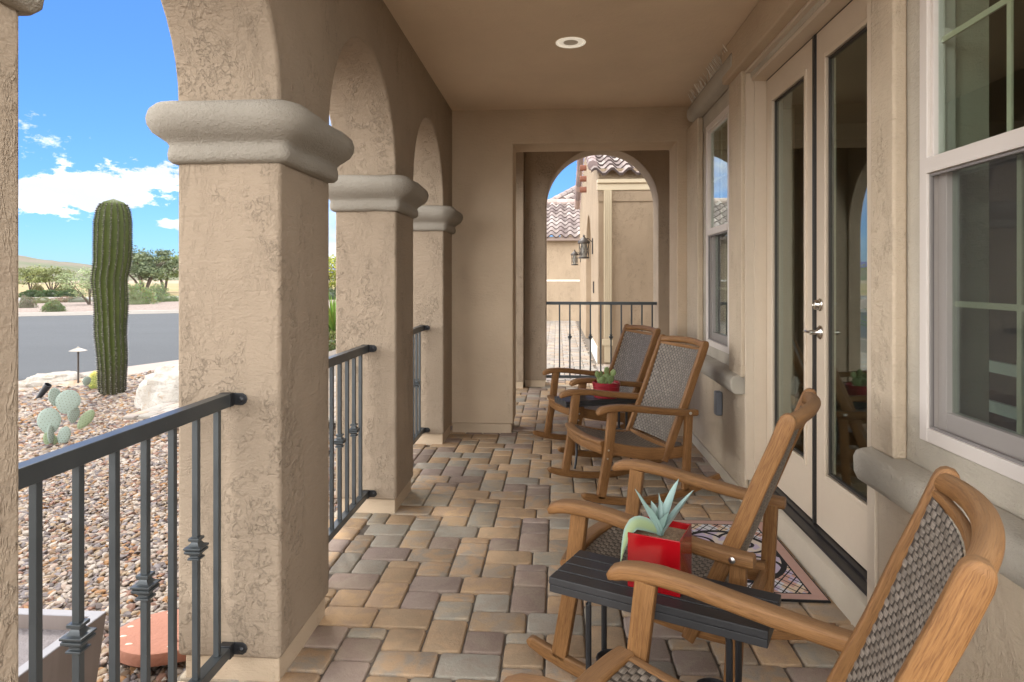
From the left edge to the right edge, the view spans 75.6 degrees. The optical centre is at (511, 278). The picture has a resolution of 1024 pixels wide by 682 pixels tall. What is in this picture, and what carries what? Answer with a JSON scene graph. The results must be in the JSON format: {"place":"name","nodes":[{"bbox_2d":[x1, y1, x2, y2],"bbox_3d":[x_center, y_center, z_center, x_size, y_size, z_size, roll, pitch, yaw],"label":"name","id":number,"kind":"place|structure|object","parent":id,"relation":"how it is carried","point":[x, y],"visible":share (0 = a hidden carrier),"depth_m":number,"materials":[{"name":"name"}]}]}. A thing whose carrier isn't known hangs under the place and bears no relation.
{"place":"outdoors","nodes":[
{"label":"outdoors","id":0,"kind":"place"},
{"bbox_2d":[18,313,178,379],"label":"road","id":1,"kind":"structure","parent":0,"point":[46,344],"depth_m":16.77,"materials":[{"name":"grey asphalt"}]},
{"bbox_2d":[18,300,333,312],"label":"verge","id":2,"kind":"structure","parent":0,"point":[80,306],"depth_m":35.89,"materials":[{"name":"beige stone"}]},
{"bbox_2d":[18,295,38,307],"bbox_3d":[-26.107,1.474,35.508,1.008,1.212,0.966,0,0,4],"label":"desert shrub","id":3,"kind":"object","parent":2,"relation":"on","point":[25,301],"visible":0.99,"depth_m":35.36,"materials":[{"name":"green plant"}]},
{"bbox_2d":[33,296,51,302],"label":"desert shrub","id":4,"kind":"object","parent":2,"relation":"on","point":[43,300],"visible":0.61,"depth_m":42.18,"materials":[{"name":"green plant"}]},
{"bbox_2d":[41,299,67,311],"bbox_3d":[-21.883,1.478,31.516,1.085,1.043,1.098,0,0,41],"label":"desert shrub","id":5,"kind":"object","parent":2,"relation":"on","point":[55,305],"visible":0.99,"depth_m":31.35,"materials":[{"name":"green plant"}]},
{"bbox_2d":[51,296,76,301],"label":"desert shrub","id":6,"kind":"object","parent":2,"relation":"on","point":[64,298],"visible":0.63,"depth_m":43.73,"materials":[{"name":"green plant"}]},
{"bbox_2d":[41,266,93,304],"bbox_3d":[-25.253,0.465,39.292,4.128,2.413,3.805,0,0,4],"label":"palo verde","id":7,"kind":"object","parent":2,"relation":"on","point":[86,284],"visible":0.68,"depth_m":39.27,"materials":[{"name":"green plant"}]},
{"bbox_2d":[60,296,92,301],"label":"desert shrub","id":8,"kind":"object","parent":2,"relation":"on","point":[75,299],"visible":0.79,"depth_m":43.75,"materials":[{"name":"green plant"}]},
{"bbox_2d":[127,280,160,304],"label":"desert shrub","id":9,"kind":"object","parent":2,"relation":"on","point":[137,295],"visible":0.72,"depth_m":40.35,"materials":[{"name":"green plant"}]},
{"bbox_2d":[143,288,165,302],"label":"round shrub","id":10,"kind":"object","parent":2,"relation":"on","point":[158,297],"visible":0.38,"depth_m":43.48,"materials":[{"name":"green plant"}]},
{"bbox_2d":[146,282,170,296],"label":"round shrub","id":11,"kind":"object","parent":2,"relation":"on","point":[162,290],"visible":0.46,"depth_m":48.17,"materials":[{"name":"green plant"}]},
{"bbox_2d":[161,293,178,301],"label":"desert shrub","id":12,"kind":"object","parent":2,"relation":"on","point":[168,297],"visible":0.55,"depth_m":45.18,"materials":[{"name":"green plant"}]},
{"bbox_2d":[329,287,335,299],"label":"desert shrub","id":13,"kind":"object","parent":2,"relation":"on","point":[332,292],"visible":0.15,"depth_m":49.32,"materials":[{"name":"green plant"}]},
{"bbox_2d":[18,255,333,280],"bbox_3d":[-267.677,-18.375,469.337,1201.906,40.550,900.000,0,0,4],"label":"hill","id":14,"kind":"structure","parent":0,"point":[24,261],"depth_m":593.15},
{"bbox_2d":[18,283,334,296],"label":"lawn","id":15,"kind":"structure","parent":0,"point":[173,289],"depth_m":112.69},
{"bbox_2d":[18,289,39,296],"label":"hedge shrub","id":16,"kind":"object","parent":15,"relation":"on","point":[32,293],"visible":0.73,"depth_m":54.73,"materials":[{"name":"green plant"}]},
{"bbox_2d":[18,264,49,291],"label":"mesquite tree","id":17,"kind":"object","parent":15,"relation":"on","point":[26,273],"visible":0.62,"depth_m":69.84,"materials":[{"name":"green plant"}]},
{"bbox_2d":[31,283,43,290],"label":"round shrub","id":18,"kind":"object","parent":15,"relation":"on","point":[39,287],"visible":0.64,"depth_m":64.24,"materials":[{"name":"green plant"}]},
{"bbox_2d":[34,289,58,296],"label":"hedge shrub","id":19,"kind":"object","parent":15,"relation":"on","point":[47,293],"visible":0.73,"depth_m":54.76,"materials":[{"name":"green plant"}]},
{"bbox_2d":[22,266,75,289],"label":"mesquite tree","id":20,"kind":"object","parent":15,"relation":"on","point":[44,277],"visible":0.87,"depth_m":65.10,"materials":[{"name":"green plant"}]},
{"bbox_2d":[59,284,73,291],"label":"round shrub","id":21,"kind":"object","parent":15,"relation":"on","point":[66,288],"visible":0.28,"depth_m":64.11,"materials":[{"name":"green plant"}]},
{"bbox_2d":[54,289,83,296],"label":"hedge shrub","id":22,"kind":"object","parent":15,"relation":"on","point":[64,293],"visible":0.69,"depth_m":54.75,"materials":[{"name":"green plant"}]},
{"bbox_2d":[129,245,178,288],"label":"mesquite tree","id":23,"kind":"object","parent":15,"relation":"on","point":[141,270],"visible":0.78,"depth_m":64.96,"materials":[{"name":"green plant"}]},
{"bbox_2d":[133,252,178,288],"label":"mesquite tree","id":24,"kind":"object","parent":15,"relation":"on","point":[175,274],"visible":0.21,"depth_m":73.23,"materials":[{"name":"green plant"}]},
{"bbox_2d":[18,339,335,389],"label":"pavement","id":25,"kind":"structure","parent":0,"point":[143,368],"depth_m":11.28,"materials":[{"name":"beige concrete"}]},
{"bbox_2d":[20,280,333,283],"bbox_3d":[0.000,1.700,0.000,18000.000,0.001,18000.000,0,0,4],"label":"ground","id":26,"kind":"structure","parent":0,"point":[158,282],"depth_m":260.43,"materials":[{"name":"soil"}]},
{"bbox_2d":[18,296,177,298],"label":"kerb","id":27,"kind":"structure","parent":26,"relation":"on","point":[61,297],"depth_m":52.06,"materials":[{"name":"concrete"}]},
{"bbox_2d":[18,310,178,315],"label":"kerb","id":28,"kind":"structure","parent":26,"relation":"on","point":[92,313],"depth_m":28.72,"materials":[{"name":"concrete"}]},
{"bbox_2d":[0,0,462,681],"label":"porch arcade","id":29,"kind":"object","parent":26,"relation":"on","point":[270,160],"visible":0.94,"depth_m":2.29,"materials":[{"name":"beige paint"}]},
{"bbox_2d":[18,392,247,681],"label":"railing","id":30,"kind":"object","parent":29,"relation":"attached to","point":[34,473],"visible":1,"depth_m":1.80,"materials":[{"name":"metal"}]},
{"bbox_2d":[329,345,376,541],"bbox_3d":[-0.886,0.848,3.346,0.094,0.908,1.145,0,0,4],"label":"railing","id":31,"kind":"object","parent":29,"relation":"attached to","point":[358,501],"visible":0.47,"depth_m":3.55,"materials":[{"name":"metal"}]},
{"bbox_2d":[413,325,429,444],"bbox_3d":[-0.775,0.848,4.972,0.094,0.908,1.165,0,0,4],"label":"railing","id":32,"kind":"object","parent":29,"relation":"attached to","point":[418,430],"visible":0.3,"depth_m":5.32,"materials":[{"name":"metal"}]},
{"bbox_2d":[329,251,335,289],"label":"palo verde","id":33,"kind":"object","parent":26,"relation":"on","point":[331,275],"visible":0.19,"depth_m":58.32,"materials":[{"name":"green plant"}]},
{"bbox_2d":[550,185,580,236],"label":"hip roof house","id":34,"kind":"structure","parent":26,"relation":"on","point":[569,193],"depth_m":26.46,"materials":[{"name":"tile"}]},
{"bbox_2d":[18,370,336,681],"bbox_3d":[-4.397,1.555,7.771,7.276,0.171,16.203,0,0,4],"label":"gravel","id":35,"kind":"structure","parent":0,"point":[57,489],"depth_m":4.29,"materials":[{"name":"beige gravel"}]},
{"bbox_2d":[35,383,51,398],"bbox_3d":[-5.998,1.460,8.434,0.211,0.250,0.088,0,0,4],"label":"spotlight","id":36,"kind":"object","parent":35,"relation":"on","point":[46,387],"visible":0.88,"depth_m":8.41,"materials":[{"name":"black metal"}]},
{"bbox_2d":[18,371,86,387],"bbox_3d":[-6.657,1.546,9.623,0.928,0.369,0.686,0,0,-19],"label":"boulder","id":37,"kind":"object","parent":35,"relation":"on","point":[51,378],"visible":0.48,"depth_m":9.40,"materials":[{"name":"white stone"}]},
{"bbox_2d":[18,608,105,681],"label":"box planter","id":38,"kind":"object","parent":35,"relation":"on","point":[57,663],"visible":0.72,"depth_m":2.11,"materials":[{"name":"white concrete"}]},
{"bbox_2d":[37,376,94,444],"bbox_3d":[-4.207,1.274,6.229,0.452,0.658,0.092,0,0,-42],"label":"prickly pear","id":39,"kind":"object","parent":35,"relation":"on","point":[67,402],"visible":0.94,"depth_m":6.19,"materials":[{"name":"green plant"}]},
{"bbox_2d":[69,347,87,382],"bbox_3d":[-6.215,1.278,9.447,0.230,0.595,0.230,0,0,4],"label":"path light","id":40,"kind":"object","parent":35,"relation":"on","point":[78,349],"visible":0.99,"depth_m":9.43,"materials":[{"name":"grey metal"}]},
{"bbox_2d":[33,378,128,387],"bbox_3d":[-6.320,1.584,9.622,1.388,0.231,0.622,0,0,-25],"label":"boulder","id":41,"kind":"object","parent":35,"relation":"on","point":[70,383],"visible":0.09,"depth_m":9.41,"materials":[{"name":"beige stone"}]},
{"bbox_2d":[88,370,97,388],"bbox_3d":[-5.822,1.433,9.244,0.287,0.303,0.288,0,0,4],"label":"barrel cactus","id":42,"kind":"object","parent":35,"relation":"on","point":[93,382],"visible":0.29,"depth_m":9.16,"materials":[{"name":"yellow plant"}]},
{"bbox_2d":[90,199,133,394],"bbox_3d":[-5.358,0.245,8.836,0.567,2.620,0.538,0,0,4],"label":"saguaro cactus","id":43,"kind":"object","parent":35,"relation":"on","point":[112,239],"visible":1,"depth_m":8.70,"materials":[{"name":"green plant"}]},
{"bbox_2d":[120,609,185,666],"bbox_3d":[-1.435,1.496,2.765,0.434,0.058,0.435,3,-5,-16],"label":"stepping stone","id":44,"kind":"object","parent":35,"relation":"on","point":[129,643],"visible":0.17,"depth_m":2.65,"materials":[{"name":"brown"}]},
{"bbox_2d":[134,363,178,409],"bbox_3d":[-3.909,1.451,8.226,1.562,0.824,1.333,0,0,24],"label":"boulder","id":45,"kind":"object","parent":35,"relation":"on","point":[159,385],"visible":0.28,"depth_m":7.75,"materials":[{"name":"white stone"}]},
{"bbox_2d":[329,331,335,350],"bbox_3d":[-3.859,1.496,13.766,1.173,0.848,1.243,0,0,4],"label":"desert shrub","id":46,"kind":"object","parent":35,"relation":"on","point":[332,341],"visible":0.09,"depth_m":13.54,"materials":[{"name":"green plant"}]},
{"bbox_2d":[329,295,335,334],"bbox_3d":[-4.678,0.954,17.782,2.458,1.413,2.211,0,0,-35],"label":"sword leaf plant","id":47,"kind":"object","parent":35,"relation":"on","point":[332,318],"visible":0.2,"depth_m":17.58,"materials":[{"name":"green plant"}]},
{"bbox_2d":[123,378,335,422],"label":"walkway","id":48,"kind":"structure","parent":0,"point":[159,409],"depth_m":6.98,"materials":[{"name":"concrete"}]},
{"bbox_2d":[18,0,583,265],"label":"sky","id":49,"kind":"structure","parent":0,"point":[90,72],"materials":[{"name":"blue"}]},
{"bbox_2d":[136,321,602,421],"bbox_3d":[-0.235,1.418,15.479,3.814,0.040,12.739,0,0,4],"label":"courtyard paving","id":50,"kind":"structure","parent":0,"point":[553,341],"depth_m":12.95,"materials":[{"name":"beige stone"}]},
{"bbox_2d":[547,199,580,320],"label":"courtyard wing","id":51,"kind":"structure","parent":50,"relation":"on","point":[563,273],"depth_m":21.85,"materials":[{"name":"beige paint"}]},
{"bbox_2d":[177,381,854,681],"bbox_3d":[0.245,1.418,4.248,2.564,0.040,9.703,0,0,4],"label":"floor","id":52,"kind":"structure","parent":0,"point":[401,657],"depth_m":3.05,"materials":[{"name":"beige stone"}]},
{"bbox_2d":[452,107,691,435],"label":"end wall","id":53,"kind":"structure","parent":52,"relation":"on","point":[487,145],"depth_m":5.96,"materials":[{"name":"paint"}]},
{"bbox_2d":[516,150,669,388],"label":"arch wall","id":54,"kind":"structure","parent":52,"relation":"on","point":[537,173],"depth_m":8.49,"materials":[{"name":"beige paint"}]},
{"bbox_2d":[546,302,656,377],"bbox_3d":[1.158,0.802,8.561,1.424,0.995,0.055,0,0,4],"label":"railing","id":55,"kind":"object","parent":54,"relation":"attached to","point":[590,336],"visible":0.59,"depth_m":8.56,"materials":[{"name":"metal"}]},
{"bbox_2d":[555,392,636,468],"bbox_3d":[0.656,1.151,5.009,0.625,0.502,0.230,0,0,-18],"label":"side table","id":56,"kind":"object","parent":52,"relation":"on","point":[587,400],"visible":0.34,"depth_m":4.91,"materials":[{"name":"black wood"}]},
{"bbox_2d":[592,367,619,398],"bbox_3d":[0.714,0.785,4.993,0.210,0.230,0.210,0,0,4],"label":"cactus pot","id":57,"kind":"object","parent":56,"relation":"on","point":[606,381],"visible":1,"depth_m":4.97,"materials":[{"name":"red ceramic"}]},
{"bbox_2d":[533,324,660,457],"bbox_3d":[0.723,0.898,5.442,0.964,0.998,0.660,0,0,-18],"label":"rocking chair","id":58,"kind":"object","parent":52,"relation":"on","point":[632,355],"visible":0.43,"depth_m":5.52,"materials":[{"name":"brown wood"}]},
{"bbox_2d":[547,334,720,505],"bbox_3d":[0.790,0.898,4.363,0.964,0.998,0.660,0,0,-18],"label":"rocking chair","id":59,"kind":"object","parent":52,"relation":"on","point":[660,411],"visible":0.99,"depth_m":4.32,"materials":[{"name":"brown wood"}]},
{"bbox_2d":[549,550,780,681],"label":"side table","id":60,"kind":"object","parent":52,"relation":"on","point":[581,574],"visible":0.62,"depth_m":1.88,"materials":[{"name":"black wood"}]},
{"bbox_2d":[620,479,693,597],"bbox_3d":[0.434,0.750,1.951,0.186,0.299,0.172,0,0,27],"label":"agave planter","id":61,"kind":"object","parent":60,"relation":"on","point":[659,535],"visible":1,"depth_m":1.93,"materials":[{"name":"ceramic"}]},
{"bbox_2d":[526,388,835,681],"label":"rocking chair","id":62,"kind":"object","parent":52,"relation":"on","point":[731,559],"visible":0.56,"depth_m":2.27,"materials":[{"name":"brown wood"}]},
{"bbox_2d":[673,520,830,602],"bbox_3d":[1.094,1.392,3.318,0.620,0.008,0.930,0,0,4],"label":"door mat","id":63,"kind":"object","parent":52,"relation":"on","point":[794,582],"depth_m":3.16,"materials":[{"name":"fabric"}]},
{"bbox_2d":[502,466,1005,681],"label":"rocking chair","id":64,"kind":"object","parent":52,"relation":"on","point":[930,600],"visible":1,"depth_m":1.36,"materials":[{"name":"brown wood"}]},
{"bbox_2d":[687,0,1023,681],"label":"house wall","id":65,"kind":"structure","parent":52,"relation":"on","point":[933,149],"depth_m":2.39,"materials":[{"name":"beige paint"}]},
{"bbox_2d":[383,0,759,110],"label":"ceiling","id":66,"kind":"structure","parent":65,"relation":"on","point":[491,54],"depth_m":4.36,"materials":[{"name":"beige paint"}]},
{"bbox_2d":[556,37,585,47],"bbox_3d":[0.378,-1.518,4.250,0.194,0.005,0.194,0,0,4],"label":"recessed light","id":67,"kind":"object","parent":66,"relation":"attached to","point":[571,42],"visible":1,"depth_m":4.25,"materials":[{"name":"white"}]},
{"bbox_2d":[688,45,726,102],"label":"bird spikes","id":68,"kind":"object","parent":65,"relation":"on","point":[708,80],"visible":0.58,"depth_m":4.80,"materials":[{"name":"grey metal"}]},
{"bbox_2d":[706,105,728,353],"bbox_3d":[1.563,-0.338,4.897,0.094,1.725,0.705,0,0,4],"label":"window","id":69,"kind":"structure","parent":65,"relation":"in","point":[720,341],"depth_m":5.18,"materials":[{"name":"beige plastic"}]},
{"bbox_2d":[767,39,811,517],"bbox_3d":[1.560,0.003,3.681,0.054,2.430,0.753,0,0,4],"label":"door leaf","id":70,"kind":"structure","parent":65,"relation":"in","point":[795,481],"depth_m":3.76,"materials":[{"name":"paint"}]},
{"bbox_2d":[802,0,866,569],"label":"door leaf","id":71,"kind":"structure","parent":65,"relation":"in","point":[841,508],"depth_m":3.15,"materials":[{"name":"paint"}]},
{"bbox_2d":[920,0,1023,483],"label":"window","id":72,"kind":"structure","parent":65,"relation":"in","point":[999,449],"depth_m":2.07,"materials":[{"name":"beige plastic"}]},
{"bbox_2d":[783,0,1023,495],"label":"house interior","id":73,"kind":"object","parent":52,"relation":"on","point":[851,249],"depth_m":6.30,"materials":[{"name":"brown"}]},
{"bbox_2d":[783,109,794,413],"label":"entry wall","id":74,"kind":"structure","parent":73,"relation":"attached to","point":[788,260],"depth_m":5.85,"materials":[{"name":"paint"}]},
{"bbox_2d":[596,364,609,371],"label":"courtyard paving","id":75,"kind":"structure","parent":0,"point":[603,366],"depth_m":10.46,"materials":[{"name":"beige stone"}]},
{"bbox_2d":[574,155,652,363],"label":"courtyard house","id":76,"kind":"structure","parent":0,"point":[613,196],"depth_m":10.82,"materials":[{"name":"beige paint"}]},
{"bbox_2d":[571,250,580,264],"bbox_3d":[1.817,-0.593,18.820,0.285,0.455,0.230,0,0,4],"label":"wall lantern","id":77,"kind":"object","parent":76,"relation":"attached to","point":[574,254],"depth_m":18.77,"materials":[{"name":"grey metal"}]},
{"bbox_2d":[578,235,592,258],"bbox_3d":[1.377,-0.593,12.385,0.285,0.455,0.230,0,0,4],"label":"wall lantern","id":78,"kind":"object","parent":76,"relation":"attached to","point":[583,241],"depth_m":12.33,"materials":[{"name":"grey metal"}]},
{"bbox_2d":[989,360,1016,419],"bbox_3d":[2.356,0.865,2.936,0.440,1.030,0.420,0,0,4],"label":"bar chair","id":79,"kind":"object","parent":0,"point":[1001,408],"visible":0.17,"depth_m":2.87,"materials":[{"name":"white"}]}
]}

